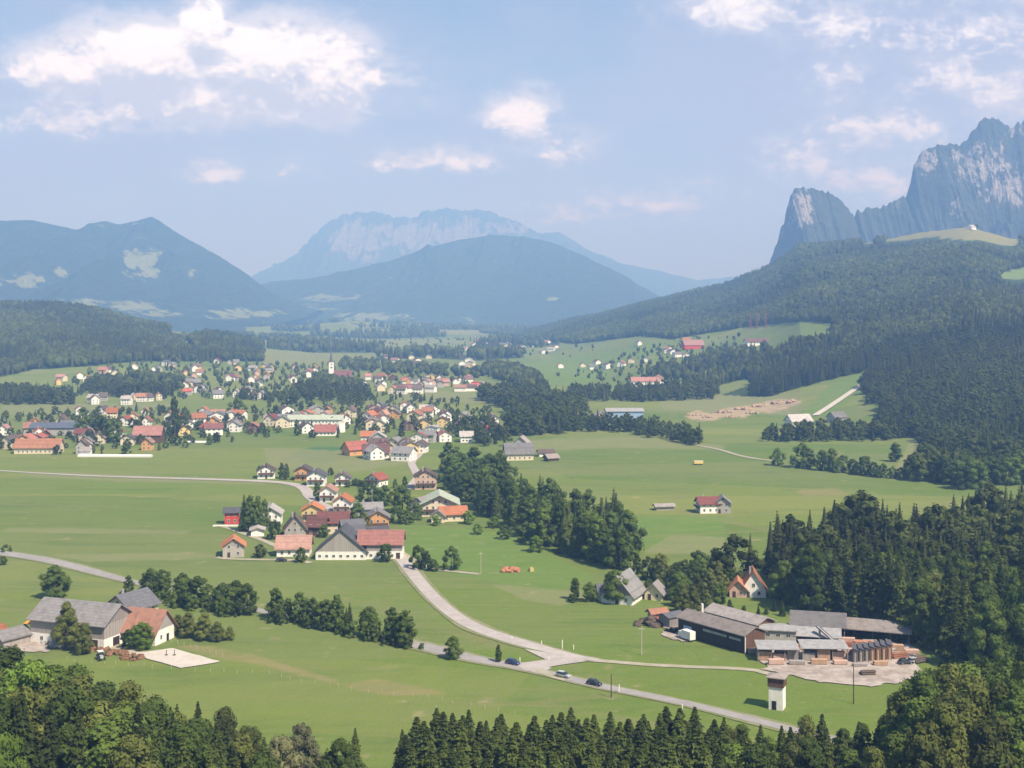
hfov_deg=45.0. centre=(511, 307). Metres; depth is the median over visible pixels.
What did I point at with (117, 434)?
broadleaf tree
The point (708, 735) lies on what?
spruce tree
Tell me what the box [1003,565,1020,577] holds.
broadleaf tree
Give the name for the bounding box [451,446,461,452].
broadleaf tree
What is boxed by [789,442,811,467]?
broadleaf tree
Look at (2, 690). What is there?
broadleaf tree
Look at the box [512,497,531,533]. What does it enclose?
broadleaf tree
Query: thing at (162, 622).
farm building
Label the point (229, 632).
broadleaf tree
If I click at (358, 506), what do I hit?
broadleaf tree
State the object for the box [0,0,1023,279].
sky
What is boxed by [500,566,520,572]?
earth heap
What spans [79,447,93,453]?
garage
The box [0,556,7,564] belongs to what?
broadleaf tree
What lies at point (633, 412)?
hall
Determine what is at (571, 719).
spruce tree
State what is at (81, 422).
broadleaf tree
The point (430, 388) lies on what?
house
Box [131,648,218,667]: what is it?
riding court
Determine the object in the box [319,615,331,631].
bush
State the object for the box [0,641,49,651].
farm yard
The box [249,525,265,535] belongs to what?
house
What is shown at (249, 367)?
house
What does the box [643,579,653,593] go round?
broadleaf tree
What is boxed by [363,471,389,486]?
house
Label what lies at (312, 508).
house
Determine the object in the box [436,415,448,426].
house
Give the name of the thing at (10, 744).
broadleaf tree
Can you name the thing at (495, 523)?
broadleaf tree
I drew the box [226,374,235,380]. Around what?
house
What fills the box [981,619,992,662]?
broadleaf tree
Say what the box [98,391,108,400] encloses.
house
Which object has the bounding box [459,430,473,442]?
house
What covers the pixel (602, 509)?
spruce tree
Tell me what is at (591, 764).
spruce tree
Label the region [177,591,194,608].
bush
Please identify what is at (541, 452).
shed
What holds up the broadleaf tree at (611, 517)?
on the meadow ground at (116, 521)
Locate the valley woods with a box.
[179,310,607,359]
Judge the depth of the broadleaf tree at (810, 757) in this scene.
235.91 m
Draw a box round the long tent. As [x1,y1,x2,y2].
[77,454,152,456]
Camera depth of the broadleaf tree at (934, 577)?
375.62 m
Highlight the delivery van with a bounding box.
[678,628,695,641]
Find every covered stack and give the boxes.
[851,643,858,661]
[857,642,863,661]
[862,641,869,661]
[868,641,875,660]
[874,640,881,659]
[879,639,886,659]
[885,638,892,659]
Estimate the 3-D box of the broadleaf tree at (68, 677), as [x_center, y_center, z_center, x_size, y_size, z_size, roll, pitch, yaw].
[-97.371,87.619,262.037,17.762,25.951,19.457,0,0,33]
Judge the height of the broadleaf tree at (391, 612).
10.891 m
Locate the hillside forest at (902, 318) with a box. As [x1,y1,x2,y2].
[479,224,1023,455]
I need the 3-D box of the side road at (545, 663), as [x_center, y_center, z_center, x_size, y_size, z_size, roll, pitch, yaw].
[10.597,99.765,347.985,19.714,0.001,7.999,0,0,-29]
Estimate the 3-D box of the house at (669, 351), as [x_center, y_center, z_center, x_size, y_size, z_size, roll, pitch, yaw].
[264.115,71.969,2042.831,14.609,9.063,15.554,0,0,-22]
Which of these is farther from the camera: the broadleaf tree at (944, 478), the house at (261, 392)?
the house at (261, 392)
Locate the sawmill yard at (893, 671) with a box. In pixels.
[760,642,920,686]
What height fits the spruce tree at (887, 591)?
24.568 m
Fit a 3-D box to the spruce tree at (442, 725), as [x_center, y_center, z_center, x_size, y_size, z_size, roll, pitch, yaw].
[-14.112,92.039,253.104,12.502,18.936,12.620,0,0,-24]
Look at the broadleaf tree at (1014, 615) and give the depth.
336.49 m
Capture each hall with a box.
[28,422,80,434]
[263,414,291,421]
[287,415,345,426]
[604,408,644,418]
[789,610,846,638]
[845,617,911,643]
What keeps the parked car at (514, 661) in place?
on the road at (440, 649)
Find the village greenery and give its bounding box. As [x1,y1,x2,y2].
[0,332,740,453]
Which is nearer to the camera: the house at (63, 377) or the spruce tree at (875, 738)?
the spruce tree at (875, 738)
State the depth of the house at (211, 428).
971.30 m
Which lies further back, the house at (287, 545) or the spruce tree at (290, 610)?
the house at (287, 545)
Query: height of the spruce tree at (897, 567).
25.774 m
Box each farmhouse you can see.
[107,587,161,608]
[313,522,405,559]
[362,443,390,458]
[502,441,534,460]
[693,494,722,513]
[714,493,732,513]
[743,338,768,345]
[783,414,813,423]
[826,411,847,421]
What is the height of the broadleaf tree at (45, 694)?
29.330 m
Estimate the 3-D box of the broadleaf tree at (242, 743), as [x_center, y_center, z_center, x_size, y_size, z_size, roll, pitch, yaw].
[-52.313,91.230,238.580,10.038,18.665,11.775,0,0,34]
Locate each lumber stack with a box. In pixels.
[748,648,756,653]
[757,650,770,659]
[768,658,784,664]
[772,653,786,659]
[774,650,785,652]
[786,650,797,659]
[789,660,804,664]
[801,652,815,659]
[803,649,816,656]
[810,658,826,664]
[816,649,830,660]
[831,651,845,658]
[833,659,847,664]
[841,647,851,654]
[842,637,854,640]
[852,662,867,666]
[873,660,887,665]
[892,644,903,650]
[904,649,919,653]
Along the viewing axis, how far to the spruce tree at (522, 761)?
223.84 m
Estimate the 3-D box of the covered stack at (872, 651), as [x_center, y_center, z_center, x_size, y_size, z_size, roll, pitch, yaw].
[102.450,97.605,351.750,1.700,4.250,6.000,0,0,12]
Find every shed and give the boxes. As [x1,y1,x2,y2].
[0,623,8,629]
[0,624,32,648]
[536,449,554,456]
[542,453,560,461]
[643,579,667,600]
[652,503,675,510]
[656,610,681,627]
[675,603,767,653]
[704,603,777,627]
[754,640,799,661]
[797,639,849,660]
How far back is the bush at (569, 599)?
420.21 m
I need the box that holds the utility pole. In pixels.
[853,666,853,703]
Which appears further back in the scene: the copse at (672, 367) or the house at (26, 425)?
the copse at (672, 367)
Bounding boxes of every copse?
[0,381,76,404]
[79,367,185,396]
[238,387,289,401]
[285,370,373,406]
[338,355,481,377]
[451,409,514,445]
[474,379,591,434]
[479,357,550,387]
[567,375,720,401]
[571,409,703,444]
[640,340,772,379]
[761,417,912,441]
[903,441,1023,479]
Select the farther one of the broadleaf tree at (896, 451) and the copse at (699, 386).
the copse at (699, 386)
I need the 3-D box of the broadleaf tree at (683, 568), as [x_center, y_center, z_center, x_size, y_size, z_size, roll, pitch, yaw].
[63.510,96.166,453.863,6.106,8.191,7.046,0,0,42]
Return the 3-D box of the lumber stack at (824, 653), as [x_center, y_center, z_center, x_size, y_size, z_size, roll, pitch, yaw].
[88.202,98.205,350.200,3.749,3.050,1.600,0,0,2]
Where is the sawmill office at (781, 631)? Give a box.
[759,623,797,639]
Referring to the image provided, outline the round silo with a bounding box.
[335,421,344,432]
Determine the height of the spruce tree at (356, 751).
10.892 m
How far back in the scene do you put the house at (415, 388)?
1440.65 m
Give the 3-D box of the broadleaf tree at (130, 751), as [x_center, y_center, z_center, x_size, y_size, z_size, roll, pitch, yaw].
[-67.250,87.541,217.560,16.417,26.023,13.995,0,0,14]
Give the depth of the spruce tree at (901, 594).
372.60 m
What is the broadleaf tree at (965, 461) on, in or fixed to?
on the meadow ground at (116, 521)
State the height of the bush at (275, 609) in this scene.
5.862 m
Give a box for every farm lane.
[110,644,142,653]
[215,556,311,562]
[219,526,274,546]
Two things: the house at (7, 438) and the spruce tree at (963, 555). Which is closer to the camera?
the spruce tree at (963, 555)
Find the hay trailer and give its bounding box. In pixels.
[693,460,702,464]
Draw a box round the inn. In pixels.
[630,377,659,385]
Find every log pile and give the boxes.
[845,641,854,647]
[853,639,873,645]
[859,669,875,674]
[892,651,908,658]
[911,654,928,662]
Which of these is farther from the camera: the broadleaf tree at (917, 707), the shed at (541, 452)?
the shed at (541, 452)
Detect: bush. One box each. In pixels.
[1,544,11,551]
[147,584,154,593]
[157,590,167,599]
[160,593,169,603]
[169,591,179,608]
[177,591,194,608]
[185,594,199,610]
[201,601,210,611]
[215,601,227,614]
[217,598,235,617]
[230,601,244,616]
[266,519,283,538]
[267,606,281,623]
[276,610,289,624]
[294,612,302,624]
[299,613,308,625]
[302,617,312,628]
[314,618,322,630]
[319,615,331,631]
[334,619,345,632]
[335,621,344,634]
[343,619,360,637]
[344,481,351,487]
[358,480,365,487]
[359,626,367,638]
[361,628,372,640]
[367,622,381,642]
[382,631,396,645]
[401,636,412,648]
[567,595,577,602]
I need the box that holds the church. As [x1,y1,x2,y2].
[329,352,351,376]
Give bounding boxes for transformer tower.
[766,672,788,710]
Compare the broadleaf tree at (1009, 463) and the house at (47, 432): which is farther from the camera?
the house at (47, 432)
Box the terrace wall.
[213,525,237,526]
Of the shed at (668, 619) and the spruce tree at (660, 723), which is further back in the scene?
the shed at (668, 619)
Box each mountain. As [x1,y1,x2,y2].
[0,217,321,332]
[252,207,687,296]
[261,234,659,325]
[542,232,733,289]
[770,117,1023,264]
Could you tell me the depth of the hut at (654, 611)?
394.94 m
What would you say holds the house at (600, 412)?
on the meadow ground at (116, 521)
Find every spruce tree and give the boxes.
[9,687,45,767]
[36,700,67,767]
[65,713,91,767]
[100,690,108,703]
[130,703,149,761]
[146,739,162,767]
[156,715,168,767]
[172,734,192,767]
[193,701,201,718]
[204,723,228,767]
[204,748,214,767]
[222,719,232,764]
[227,747,239,767]
[235,496,249,531]
[260,737,269,756]
[287,598,292,619]
[342,607,348,626]
[345,610,353,635]
[347,603,355,628]
[351,728,362,764]
[371,616,381,640]
[392,729,403,767]
[393,734,407,767]
[399,738,412,767]
[403,747,420,767]
[406,721,436,767]
[408,716,420,747]
[416,727,439,767]
[422,748,441,767]
[429,708,440,742]
[433,711,452,751]
[436,733,452,755]
[437,740,449,767]
[445,749,458,767]
[448,713,456,733]
[449,719,471,758]
[450,467,458,494]
[452,715,471,745]
[455,743,471,767]
[461,760,470,767]
[465,710,474,740]
[467,741,482,767]
[469,721,489,758]
[474,475,486,511]
[479,758,489,767]
[483,720,490,744]
[485,736,502,767]
[486,731,504,759]
[488,478,503,518]
[488,717,505,753]
[489,714,509,744]
[498,728,518,767]
[499,480,506,512]
[501,761,508,767]
[503,722,525,749]
[507,494,518,530]
[514,745,530,767]
[519,473,525,494]
[523,724,530,740]
[524,742,531,766]
[525,716,548,754]
[529,746,546,767]
[530,491,541,537]
[531,734,551,767]
[536,474,541,497]
[539,479,544,495]
[541,720,548,738]
[544,719,559,756]
[549,752,562,767]
[550,737,571,767]
[552,504,570,554]
[554,712,568,740]
[563,727,581,759]
[565,707,576,735]
[566,502,572,537]
[567,511,581,557]
[567,736,583,767]
[572,719,581,738]
[573,718,597,757]
[580,741,601,767]
[584,509,596,559]
[588,758,595,767]
[590,714,606,753]
[593,512,606,562]
[595,735,606,767]
[599,498,607,523]
[601,744,620,767]
[602,711,615,739]
[603,724,613,751]
[604,497,609,515]
[604,756,613,767]
[608,488,614,510]
[610,722,626,767]
[613,493,617,529]
[616,516,630,564]
[618,739,635,767]
[620,760,628,767]
[623,718,634,740]
[631,748,647,767]
[632,720,648,751]
[639,714,652,746]
[641,743,650,764]
[644,744,663,767]
[647,727,661,752]
[651,706,673,737]
[651,713,665,739]
[655,725,672,762]
[661,744,680,767]
[670,730,677,751]
[671,712,686,739]
[673,708,691,731]
[675,736,687,767]
[683,729,692,750]
[683,757,692,767]
[685,726,713,767]
[687,706,704,732]
[687,720,704,737]
[696,743,711,767]
[703,729,712,746]
[709,737,721,763]
[711,719,719,741]
[712,753,724,767]
[717,722,730,753]
[735,759,741,767]
[741,730,749,749]
[755,724,765,745]
[770,752,777,767]
[771,600,776,611]
[775,725,785,758]
[778,601,785,616]
[780,727,797,761]
[815,713,829,744]
[817,551,848,612]
[820,728,836,767]
[821,537,832,606]
[824,757,832,767]
[833,732,847,767]
[838,540,854,605]
[841,537,854,572]
[843,557,867,617]
[844,544,871,599]
[851,721,866,760]
[862,549,886,618]
[866,561,874,595]
[867,544,874,569]
[871,725,885,748]
[872,559,895,634]
[882,563,921,642]
[883,540,894,573]
[893,552,904,582]
[896,538,909,568]
[905,570,914,610]
[909,548,923,582]
[919,587,942,650]
[932,571,960,652]
[934,546,942,565]
[937,600,971,666]
[938,580,946,611]
[940,553,958,593]
[951,547,965,579]
[954,570,960,591]
[958,575,973,607]
[958,578,974,620]
[960,543,969,569]
[960,595,972,660]
[972,557,983,588]
[981,557,998,595]
[992,546,1003,567]
[995,559,1006,596]
[1002,549,1009,568]
[1003,568,1008,582]
[1009,570,1018,587]
[1010,577,1023,625]
[1013,539,1023,570]
[1018,554,1023,580]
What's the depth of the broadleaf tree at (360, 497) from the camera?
627.94 m
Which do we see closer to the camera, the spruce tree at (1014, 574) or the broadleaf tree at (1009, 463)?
the spruce tree at (1014, 574)
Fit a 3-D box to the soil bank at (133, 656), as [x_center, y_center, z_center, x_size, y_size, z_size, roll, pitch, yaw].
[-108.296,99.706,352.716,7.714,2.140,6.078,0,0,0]
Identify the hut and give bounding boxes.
[645,607,669,617]
[966,225,975,229]
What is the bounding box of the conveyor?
[816,625,834,639]
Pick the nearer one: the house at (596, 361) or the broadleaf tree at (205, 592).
the broadleaf tree at (205, 592)
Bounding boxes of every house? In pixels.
[0,423,11,435]
[0,434,17,448]
[12,438,65,453]
[18,433,37,437]
[22,421,31,433]
[33,426,42,433]
[35,432,47,437]
[42,428,51,435]
[54,374,68,381]
[54,377,61,384]
[55,414,68,421]
[60,419,76,421]
[72,427,93,440]
[74,405,80,414]
[75,438,90,453]
[76,372,82,378]
[78,430,96,440]
[85,436,94,445]
[86,393,101,402]
[89,394,98,403]
[95,431,107,443]
[97,367,109,373]
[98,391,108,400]
[99,405,107,413]
[106,406,118,418]
[118,415,133,425]
[120,396,133,404]
[120,433,135,444]
[129,411,138,418]
[132,363,138,368]
[135,392,147,401]
[141,406,149,416]
[141,436,155,449]
[142,415,152,425]
[146,393,154,401]
[155,392,161,400]
[161,360,170,365]
[163,410,180,420]
[176,424,190,435]
[181,388,191,394]
[182,381,189,387]
[183,420,194,429]
[185,378,192,385]
[190,364,198,371]
[190,412,206,422]
[192,379,200,385]
[194,384,203,392]
[195,369,204,374]
[198,405,209,411]
[198,410,212,420]
[203,422,223,435]
[207,415,220,422]
[210,408,225,411]
[210,410,225,421]
[211,389,224,398]
[220,534,246,557]
[222,507,240,523]
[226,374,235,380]
[226,410,234,420]
[226,417,242,430]
[228,419,242,431]
[230,409,248,419]
[233,359,239,364]
[233,364,241,370]
[233,374,240,380]
[233,388,239,396]
[246,421,259,432]
[247,365,258,370]
[248,375,254,381]
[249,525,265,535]
[252,370,259,375]
[256,463,276,478]
[258,390,266,397]
[259,502,284,523]
[262,373,268,378]
[264,368,273,372]
[264,413,277,425]
[274,532,313,556]
[275,415,290,427]
[277,404,294,413]
[282,512,307,534]
[289,375,297,381]
[292,411,303,414]
[293,464,313,480]
[298,421,313,433]
[300,500,325,521]
[302,370,310,376]
[303,409,314,414]
[305,468,328,485]
[305,516,329,535]
[308,405,323,413]
[313,424,337,435]
[316,509,350,533]
[318,483,339,501]
[319,410,331,414]
[324,404,333,412]
[331,492,354,511]
[334,471,351,485]
[338,413,350,423]
[338,518,365,530]
[345,407,357,417]
[354,500,383,515]
[359,430,375,439]
[362,410,378,420]
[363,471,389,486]
[364,373,371,379]
[364,417,376,429]
[364,444,385,459]
[366,404,381,410]
[366,437,388,443]
[366,507,390,525]
[366,525,388,529]
[369,430,386,437]
[372,375,383,381]
[372,407,384,415]
[372,418,385,431]
[375,382,385,390]
[375,400,384,405]
[375,439,392,454]
[376,413,389,422]
[379,409,389,415]
[380,380,386,387]
[380,403,390,410]
[387,385,395,393]
[388,374,395,380]
[389,404,398,409]
[389,408,400,417]
[389,436,401,445]
[389,444,417,460]
[395,385,407,393]
[398,436,413,443]
[398,440,419,453]
[399,400,407,409]
[399,420,415,430]
[402,384,411,391]
[405,402,414,412]
[405,409,424,420]
[408,495,428,514]
[410,378,417,383]
[410,431,428,442]
[411,384,423,393]
[413,466,437,489]
[415,417,430,429]
[415,439,429,452]
[418,428,438,442]
[418,489,460,516]
[419,404,430,410]
[421,406,434,417]
[422,379,431,384]
[424,384,436,391]
[426,425,440,431]
[427,404,440,413]
[429,508,446,522]
[436,380,443,387]
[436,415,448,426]
[437,409,451,420]
[437,411,449,417]
[437,429,452,441]
[438,505,467,521]
[442,379,449,385]
[451,378,459,383]
[453,384,466,391]
[457,360,465,364]
[459,411,471,421]
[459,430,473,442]
[462,376,473,382]
[464,384,476,390]
[467,360,475,365]
[490,413,498,422]
[547,347,554,351]
[557,362,563,367]
[587,364,596,369]
[593,359,601,364]
[594,410,602,416]
[595,583,603,601]
[598,568,646,605]
[602,362,610,368]
[617,360,625,366]
[628,358,634,363]
[634,340,642,345]
[666,349,674,353]
[672,352,681,357]
[727,575,747,597]
[737,565,769,597]
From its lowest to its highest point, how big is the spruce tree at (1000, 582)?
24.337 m
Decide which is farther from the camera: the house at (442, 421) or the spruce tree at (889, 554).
the house at (442, 421)
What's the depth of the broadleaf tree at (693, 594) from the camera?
404.48 m
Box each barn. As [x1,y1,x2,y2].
[26,597,132,649]
[132,426,165,442]
[340,440,367,455]
[513,435,530,442]
[681,340,704,348]
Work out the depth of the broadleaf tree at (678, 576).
422.34 m
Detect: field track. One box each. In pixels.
[404,552,479,574]
[594,659,768,674]
[694,444,783,461]
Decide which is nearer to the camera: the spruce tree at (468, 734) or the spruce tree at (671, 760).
the spruce tree at (671, 760)
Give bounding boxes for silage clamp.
[188,441,205,442]
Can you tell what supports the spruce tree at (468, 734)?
on the meadow ground at (116, 521)
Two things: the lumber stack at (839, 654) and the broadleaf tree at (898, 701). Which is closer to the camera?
the broadleaf tree at (898, 701)
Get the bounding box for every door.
[91,640,97,649]
[113,635,119,645]
[772,701,775,709]
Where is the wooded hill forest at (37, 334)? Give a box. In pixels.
[0,298,264,375]
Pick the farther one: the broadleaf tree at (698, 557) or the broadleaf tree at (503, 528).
the broadleaf tree at (503, 528)
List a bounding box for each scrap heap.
[633,615,662,627]
[664,627,677,632]
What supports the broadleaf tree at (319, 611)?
on the meadow ground at (116, 521)
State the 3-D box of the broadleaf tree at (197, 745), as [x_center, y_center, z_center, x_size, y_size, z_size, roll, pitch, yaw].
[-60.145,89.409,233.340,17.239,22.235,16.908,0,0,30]
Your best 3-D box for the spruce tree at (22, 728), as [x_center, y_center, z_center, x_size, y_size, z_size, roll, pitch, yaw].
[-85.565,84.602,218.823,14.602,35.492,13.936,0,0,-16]
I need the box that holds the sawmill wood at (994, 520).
[711,481,1023,601]
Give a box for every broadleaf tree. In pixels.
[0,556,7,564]
[0,643,25,673]
[0,656,54,691]
[0,669,22,689]
[0,686,7,695]
[0,691,48,767]
[0,728,28,767]
[6,685,68,744]
[27,682,76,743]
[30,664,68,690]
[38,564,72,597]
[40,683,108,767]
[47,662,90,687]
[50,601,80,649]
[61,672,100,702]
[65,662,93,686]
[67,713,146,767]
[68,699,112,745]
[73,407,91,427]
[73,622,95,654]
[85,415,112,441]
[89,680,117,704]
[104,417,123,441]
[104,734,161,767]
[107,700,157,748]
[108,680,145,708]
[113,687,143,704]
[120,629,134,649]
[123,575,134,592]
[123,694,190,747]
[126,621,154,649]
[138,568,157,588]
[142,569,155,589]
[148,724,226,767]
[149,569,172,592]
[154,576,170,595]
[156,573,171,597]
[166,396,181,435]
[166,711,193,759]
[172,577,188,595]
[173,572,188,588]
[174,614,182,633]
[177,575,212,604]
[178,410,190,427]
[178,612,197,637]
[187,716,228,767]
[188,584,199,602]
[196,612,212,639]
[199,585,214,606]
[206,433,212,444]
[208,621,227,641]
[209,582,236,607]
[210,589,226,606]
[212,705,239,741]
[220,586,244,611]
[224,626,235,639]
[226,397,248,410]
[226,732,258,767]
[228,580,247,603]
[234,724,262,744]
[236,583,258,614]
[241,728,268,753]
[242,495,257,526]
[246,751,282,767]
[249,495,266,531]
[253,544,267,557]
[260,499,270,527]
[264,588,283,617]
[268,734,305,767]
[275,591,286,610]
[278,463,284,477]
[282,463,289,479]
[282,598,291,616]
[286,722,322,767]
[290,591,307,618]
[292,547,307,561]
[298,600,314,622]
[306,597,317,622]
[312,598,340,625]
[313,482,320,499]
[317,737,366,767]
[319,523,328,536]
[320,601,330,621]
[325,594,344,629]
[326,609,335,629]
[328,467,333,474]
[349,502,364,518]
[354,483,378,501]
[358,606,381,635]
[359,512,372,525]
[359,609,371,629]
[368,615,380,632]
[371,484,395,505]
[376,543,392,561]
[380,607,397,640]
[386,507,403,523]
[390,484,415,510]
[390,616,404,641]
[392,479,397,487]
[394,610,418,644]
[398,510,416,523]
[402,477,407,485]
[408,503,424,519]
[409,545,428,568]
[421,551,431,569]
[428,559,440,570]
[431,515,440,524]
[438,441,452,466]
[438,453,459,481]
[442,545,462,569]
[443,461,467,489]
[443,466,463,484]
[443,635,464,659]
[444,452,461,473]
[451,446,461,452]
[453,471,471,493]
[453,473,476,501]
[456,468,479,490]
[457,454,470,473]
[462,510,476,523]
[465,473,478,500]
[466,445,482,469]
[470,461,481,470]
[471,466,494,503]
[473,481,484,505]
[473,523,483,533]
[478,459,490,465]
[478,479,494,515]
[478,491,501,516]
[485,453,491,458]
[486,467,500,484]
[487,516,500,527]
[488,455,508,486]
[495,450,510,465]
[495,644,501,661]
[496,474,507,483]
[496,524,512,538]
[497,458,512,478]
[499,480,518,514]
[501,483,522,524]
[507,466,519,483]
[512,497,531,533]
[516,527,529,541]
[520,487,527,496]
[521,486,537,523]
[522,478,528,493]
[526,535,543,551]
[527,499,553,533]
[527,506,559,545]
[534,513,549,541]
[539,478,556,500]
[547,485,566,497]
[547,499,571,539]
[567,488,588,517]
[569,577,579,597]
[570,514,590,557]
[572,510,592,522]
[573,506,585,538]
[581,512,607,562]
[581,581,596,601]
[582,489,598,513]
[592,525,615,566]
[601,569,629,600]
[603,525,634,570]
[604,570,614,580]
[606,510,618,535]
[608,524,629,544]
[614,503,623,515]
[615,517,647,555]
[617,509,640,554]
[631,553,643,574]
[638,556,655,579]
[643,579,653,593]
[647,553,669,577]
[653,558,669,581]
[665,569,684,588]
[668,571,691,594]
[669,583,678,605]
[671,582,692,610]
[672,562,682,572]
[678,559,689,578]
[685,585,702,610]
[687,562,699,581]
[689,550,709,563]
[691,575,704,600]
[692,561,704,579]
[694,555,704,573]
[695,559,708,579]
[702,589,712,608]
[703,569,719,589]
[706,547,720,570]
[707,581,715,598]
[708,568,724,587]
[709,560,728,577]
[712,583,727,604]
[715,571,730,596]
[720,741,749,767]
[722,567,735,586]
[726,724,741,745]
[727,599,733,607]
[735,724,751,744]
[740,742,772,767]
[757,735,781,765]
[768,559,793,603]
[769,447,785,465]
[778,740,802,767]
[786,547,803,597]
[786,559,815,609]
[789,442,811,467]
[791,542,826,610]
[793,714,818,749]
[794,746,825,767]
[797,735,825,763]
[803,448,815,468]
[815,450,826,470]
[818,550,851,595]
[822,448,837,471]
[831,728,853,760]
[832,462,841,472]
[835,455,851,471]
[837,748,861,767]
[847,459,857,473]
[851,542,868,574]
[852,463,862,474]
[852,722,873,748]
[856,456,870,474]
[857,746,885,767]
[867,462,879,476]
[869,551,894,576]
[869,691,909,756]
[872,670,943,747]
[873,468,882,477]
[877,463,889,477]
[878,691,899,722]
[878,730,908,767]
[883,748,906,767]
[886,695,934,757]
[886,720,950,767]
[887,442,903,461]
[888,466,896,477]
[895,467,905,478]
[897,575,944,640]
[905,548,922,564]
[905,558,925,572]
[915,570,941,619]
[922,557,943,577]
[923,664,942,714]
[925,700,971,767]
[927,460,943,481]
[927,691,970,747]
[929,568,942,585]
[932,455,954,483]
[934,660,963,697]
[937,558,946,572]
[939,460,956,484]
[941,559,974,589]
[941,659,987,686]
[948,460,965,484]
[949,550,971,568]
[951,464,972,489]
[951,675,993,724]
[957,710,979,767]
[960,598,1020,665]
[962,458,972,481]
[963,460,988,488]
[963,713,1022,767]
[964,671,989,701]
[969,561,985,575]
[971,541,1003,562]
[971,561,1003,590]
[971,581,1005,633]
[972,459,990,483]
[976,655,1014,681]
[978,456,995,481]
[980,681,1012,722]
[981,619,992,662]
[984,673,1013,695]
[984,695,1023,767]
[985,456,1002,482]
[986,603,1023,664]
[987,457,1006,484]
[991,669,1023,706]
[993,654,1021,679]
[1000,576,1021,598]
[1000,586,1021,624]
[1001,456,1023,484]
[1002,584,1016,599]
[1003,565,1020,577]
[1008,693,1023,767]
[1010,586,1023,661]
[1010,661,1023,682]
[1012,452,1023,482]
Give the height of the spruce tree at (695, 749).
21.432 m
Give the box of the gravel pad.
[661,626,686,640]
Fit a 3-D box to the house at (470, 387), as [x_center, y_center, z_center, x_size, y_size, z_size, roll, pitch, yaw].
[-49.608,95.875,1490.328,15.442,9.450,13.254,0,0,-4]
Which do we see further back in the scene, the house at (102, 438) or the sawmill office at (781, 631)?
the house at (102, 438)
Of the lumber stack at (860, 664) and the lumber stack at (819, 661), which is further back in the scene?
the lumber stack at (819, 661)
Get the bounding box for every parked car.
[48,640,65,647]
[276,557,286,560]
[505,657,520,664]
[555,670,570,677]
[586,678,602,685]
[897,658,913,664]
[908,656,921,663]
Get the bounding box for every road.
[0,470,365,522]
[0,550,834,741]
[396,554,598,660]
[407,453,422,488]
[517,654,585,670]
[525,649,561,658]
[534,668,567,679]
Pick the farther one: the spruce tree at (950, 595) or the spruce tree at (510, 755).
the spruce tree at (950, 595)
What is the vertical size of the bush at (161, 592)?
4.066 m
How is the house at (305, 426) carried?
on the meadow ground at (116, 521)
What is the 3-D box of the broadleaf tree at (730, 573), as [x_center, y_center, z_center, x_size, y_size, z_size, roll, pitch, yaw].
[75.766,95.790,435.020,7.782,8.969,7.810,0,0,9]
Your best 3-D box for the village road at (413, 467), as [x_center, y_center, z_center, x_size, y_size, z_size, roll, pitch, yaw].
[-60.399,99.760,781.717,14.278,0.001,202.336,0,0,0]
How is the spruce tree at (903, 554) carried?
on the meadow ground at (116, 521)
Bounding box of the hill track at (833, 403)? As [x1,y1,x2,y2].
[813,383,861,414]
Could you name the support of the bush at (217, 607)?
on the meadow ground at (116, 521)
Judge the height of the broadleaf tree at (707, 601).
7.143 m
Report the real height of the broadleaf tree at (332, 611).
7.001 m
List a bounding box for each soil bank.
[89,646,109,652]
[105,649,128,655]
[119,653,145,660]
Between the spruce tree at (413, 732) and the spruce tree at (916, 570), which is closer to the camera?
the spruce tree at (413, 732)
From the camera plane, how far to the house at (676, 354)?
1964.80 m
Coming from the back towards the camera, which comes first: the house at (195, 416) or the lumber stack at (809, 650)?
the house at (195, 416)
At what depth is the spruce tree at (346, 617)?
381.05 m
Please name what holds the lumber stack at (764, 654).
on the sawmill yard at (893, 671)
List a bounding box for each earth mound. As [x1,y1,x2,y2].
[686,413,702,415]
[715,409,732,412]
[734,405,752,409]
[745,410,758,413]
[751,403,768,406]
[770,400,784,403]
[786,399,797,402]
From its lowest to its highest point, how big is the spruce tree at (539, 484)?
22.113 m
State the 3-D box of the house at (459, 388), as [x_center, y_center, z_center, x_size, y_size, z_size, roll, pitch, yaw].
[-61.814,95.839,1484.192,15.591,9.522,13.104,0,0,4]
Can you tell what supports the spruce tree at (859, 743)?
on the meadow ground at (116, 521)
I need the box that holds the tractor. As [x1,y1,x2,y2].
[96,650,105,660]
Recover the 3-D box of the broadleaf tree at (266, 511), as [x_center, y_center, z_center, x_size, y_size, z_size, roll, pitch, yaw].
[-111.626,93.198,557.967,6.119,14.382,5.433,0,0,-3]
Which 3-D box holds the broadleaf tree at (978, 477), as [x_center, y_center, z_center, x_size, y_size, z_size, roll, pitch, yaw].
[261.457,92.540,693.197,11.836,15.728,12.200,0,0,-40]
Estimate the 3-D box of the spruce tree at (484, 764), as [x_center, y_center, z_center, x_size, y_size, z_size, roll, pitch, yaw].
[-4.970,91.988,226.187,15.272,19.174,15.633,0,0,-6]
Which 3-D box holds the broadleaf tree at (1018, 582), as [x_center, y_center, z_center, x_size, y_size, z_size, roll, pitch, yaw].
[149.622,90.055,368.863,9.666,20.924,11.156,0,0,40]
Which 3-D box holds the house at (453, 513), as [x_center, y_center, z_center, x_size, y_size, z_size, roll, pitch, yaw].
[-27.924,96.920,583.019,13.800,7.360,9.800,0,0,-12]
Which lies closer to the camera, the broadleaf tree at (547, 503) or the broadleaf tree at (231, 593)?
the broadleaf tree at (231, 593)
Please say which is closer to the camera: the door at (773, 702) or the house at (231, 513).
the door at (773, 702)
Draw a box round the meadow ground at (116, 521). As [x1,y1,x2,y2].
[0,227,1023,767]
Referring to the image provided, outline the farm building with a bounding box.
[120,606,178,645]
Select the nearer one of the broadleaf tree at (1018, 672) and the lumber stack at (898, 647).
the broadleaf tree at (1018, 672)

